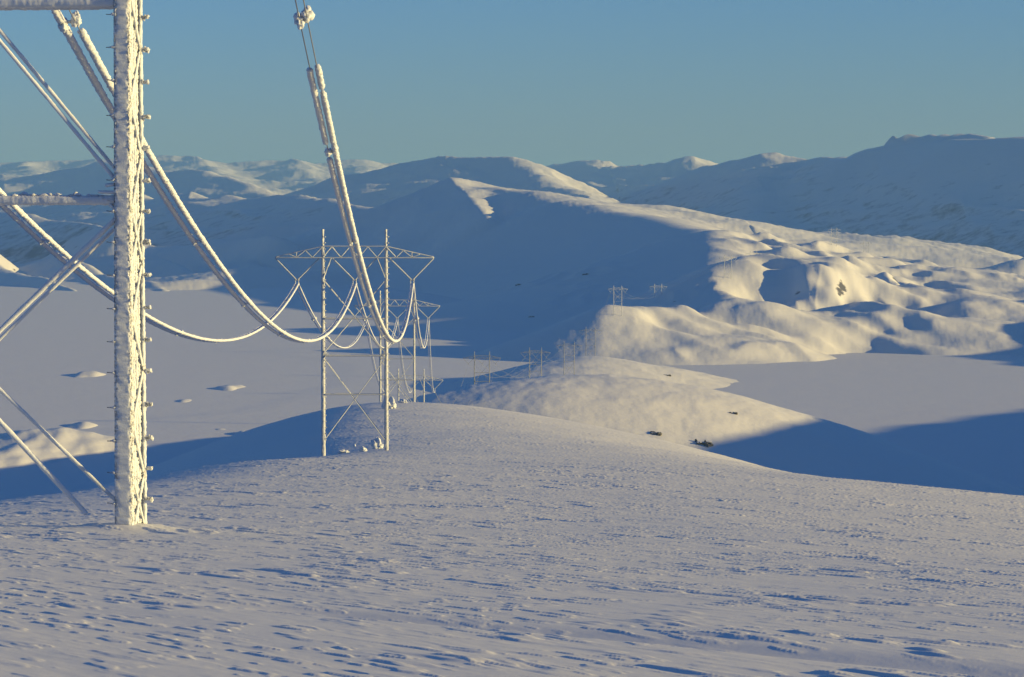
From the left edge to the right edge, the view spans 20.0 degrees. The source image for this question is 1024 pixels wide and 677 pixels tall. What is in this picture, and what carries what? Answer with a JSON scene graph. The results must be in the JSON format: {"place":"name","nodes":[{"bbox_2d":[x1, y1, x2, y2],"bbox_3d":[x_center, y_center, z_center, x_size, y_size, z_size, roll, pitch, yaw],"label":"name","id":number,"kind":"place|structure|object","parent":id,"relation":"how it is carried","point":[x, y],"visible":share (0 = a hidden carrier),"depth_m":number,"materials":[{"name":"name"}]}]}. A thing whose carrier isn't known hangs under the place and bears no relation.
{"place":"outdoors","nodes":[
{"label":"outdoors","id":0,"kind":"place"},
{"bbox_2d":[0,402,1023,676],"bbox_3d":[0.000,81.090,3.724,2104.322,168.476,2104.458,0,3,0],"label":"snow ground","id":1,"kind":"structure","parent":0,"point":[444,540],"depth_m":51.79,"materials":[{"name":"white snow"}]},
{"bbox_2d":[0,0,153,524],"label":"power pylon","id":2,"kind":"object","parent":1,"relation":"on","point":[125,203],"visible":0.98,"depth_m":69.11,"materials":[{"name":"grey"}]},
{"bbox_2d":[0,188,299,342],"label":"power cable","id":3,"kind":"object","parent":2,"relation":"hanging from","point":[155,322],"visible":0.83,"depth_m":153.09,"materials":[{"name":"silver metal"}]},
{"bbox_2d":[51,10,356,343],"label":"power cable","id":4,"kind":"object","parent":2,"relation":"hanging from","point":[63,22],"visible":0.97,"depth_m":120.72,"materials":[{"name":"silver metal"}]},
{"bbox_2d":[293,0,413,343],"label":"power cable","id":5,"kind":"object","parent":2,"relation":"hanging from","point":[304,16],"visible":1,"depth_m":115.64,"materials":[{"name":"silver metal"}]},
{"bbox_2d":[336,449,348,453],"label":"snow block","id":6,"kind":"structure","parent":1,"relation":"on","point":[342,451],"depth_m":374.55,"materials":[{"name":"grey snow"}]},
{"bbox_2d":[275,229,433,455],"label":"power pylon","id":7,"kind":"object","parent":1,"relation":"on","point":[324,360],"visible":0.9,"depth_m":367.00,"materials":[{"name":"silver metal"}]},
{"bbox_2d":[295,284,366,347],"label":"power cable","id":8,"kind":"object","parent":7,"relation":"hanging from","point":[336,345],"visible":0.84,"depth_m":422.99,"materials":[{"name":"silver metal"}]},
{"bbox_2d":[353,285,397,347],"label":"power cable","id":9,"kind":"object","parent":7,"relation":"hanging from","point":[367,319],"visible":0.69,"depth_m":418.19,"materials":[{"name":"silver metal"}]},
{"bbox_2d":[411,284,428,347],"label":"power cable","id":10,"kind":"object","parent":7,"relation":"hanging from","point":[417,318],"visible":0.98,"depth_m":431.48,"materials":[{"name":"silver metal"}]},
{"bbox_2d":[370,437,382,448],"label":"snow block","id":11,"kind":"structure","parent":1,"relation":"on","point":[375,443],"depth_m":379.00,"materials":[{"name":"grey snow"}]},
{"bbox_2d":[381,396,396,408],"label":"snow block","id":12,"kind":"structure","parent":1,"relation":"on","point":[392,403],"depth_m":576.18,"materials":[{"name":"grey snow"}]},
{"bbox_2d":[354,291,439,401],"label":"power pylon","id":13,"kind":"object","parent":1,"relation":"on","point":[412,358],"visible":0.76,"depth_m":681.45,"materials":[{"name":"silver metal"}]},
{"bbox_2d":[365,321,383,391],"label":"power cable","id":14,"kind":"object","parent":13,"relation":"hanging from","point":[373,357],"visible":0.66,"depth_m":735.59,"materials":[{"name":"silver metal"}]},
{"bbox_2d":[396,321,411,392],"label":"power cable","id":15,"kind":"object","parent":13,"relation":"hanging from","point":[402,360],"visible":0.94,"depth_m":745.91,"materials":[{"name":"silver metal"}]},
{"bbox_2d":[427,322,434,392],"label":"power cable","id":16,"kind":"object","parent":13,"relation":"attached to","point":[430,356],"visible":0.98,"depth_m":731.26,"materials":[{"name":"silver metal"}]},
{"bbox_2d":[398,399,406,402],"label":"snow block","id":17,"kind":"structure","parent":1,"relation":"on","point":[402,401],"depth_m":618.40,"materials":[{"name":"grey snow"}]},
{"bbox_2d":[381,369,441,401],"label":"power pylon","id":18,"kind":"object","parent":1,"relation":"on","point":[423,377],"visible":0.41,"depth_m":912.30,"materials":[{"name":"silver metal"}]},
{"bbox_2d":[0,177,1023,495],"bbox_3d":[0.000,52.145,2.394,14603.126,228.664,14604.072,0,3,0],"label":"snow hills","id":19,"kind":"structure","parent":0,"point":[784,295],"depth_m":3278.50,"materials":[{"name":"white snow"}]},
{"bbox_2d":[465,351,500,384],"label":"power pylon","id":20,"kind":"object","parent":19,"relation":"on","point":[481,364],"visible":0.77,"depth_m":1545.02,"materials":[{"name":"silver metal"}]},
{"bbox_2d":[521,347,549,377],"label":"power pylon","id":21,"kind":"object","parent":19,"relation":"on","point":[536,362],"visible":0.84,"depth_m":1949.39,"materials":[{"name":"silver metal"}]},
{"bbox_2d":[559,341,581,374],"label":"power pylon","id":22,"kind":"object","parent":19,"relation":"on","point":[571,355],"visible":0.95,"depth_m":2261.11,"materials":[{"name":"silver metal"}]},
{"bbox_2d":[579,329,601,355],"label":"power pylon","id":23,"kind":"object","parent":19,"relation":"on","point":[590,339],"visible":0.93,"depth_m":2502.58,"materials":[{"name":"silver metal"}]},
{"bbox_2d":[610,286,627,315],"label":"power pylon","id":24,"kind":"object","parent":19,"relation":"on","point":[618,297],"visible":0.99,"depth_m":2886.19,"materials":[{"name":"silver metal"}]},
{"bbox_2d":[650,431,661,435],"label":"rock outcrop","id":25,"kind":"object","parent":19,"relation":"on","point":[656,433],"visible":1,"depth_m":1339.32,"materials":[{"name":"grey stone"}]},
{"bbox_2d":[650,284,665,296],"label":"power pylon","id":26,"kind":"object","parent":19,"relation":"on","point":[658,285],"visible":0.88,"depth_m":3245.73,"materials":[{"name":"silver metal"}]},
{"bbox_2d":[695,439,713,446],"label":"rock outcrop","id":27,"kind":"object","parent":19,"relation":"on","point":[707,443],"visible":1,"depth_m":1332.70,"materials":[{"name":"grey stone"}]},
{"bbox_2d":[719,255,736,278],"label":"power pylon","id":28,"kind":"object","parent":19,"relation":"on","point":[728,265],"visible":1,"depth_m":3259.47,"materials":[{"name":"silver metal"}]},
{"bbox_2d":[860,241,872,252],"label":"power pylon","id":29,"kind":"object","parent":19,"relation":"on","point":[863,243],"visible":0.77,"depth_m":4497.92,"materials":[{"name":"silver metal"}]},
{"bbox_2d":[0,280,1023,499],"bbox_3d":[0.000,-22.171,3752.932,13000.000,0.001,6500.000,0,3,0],"label":"frozen lake","id":30,"kind":"structure","parent":0,"point":[966,412],"depth_m":2529.69,"materials":[{"name":"white"}]},
{"bbox_2d":[0,134,1023,264],"bbox_3d":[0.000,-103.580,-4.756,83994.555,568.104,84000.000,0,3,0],"label":"mountains","id":31,"kind":"structure","parent":0,"point":[966,189],"depth_m":9336.65,"materials":[{"name":"white snow"}]},
{"bbox_2d":[0,0,1023,165],"label":"sky","id":32,"kind":"structure","parent":0,"point":[544,82],"materials":[{"name":"blue"}]}
]}

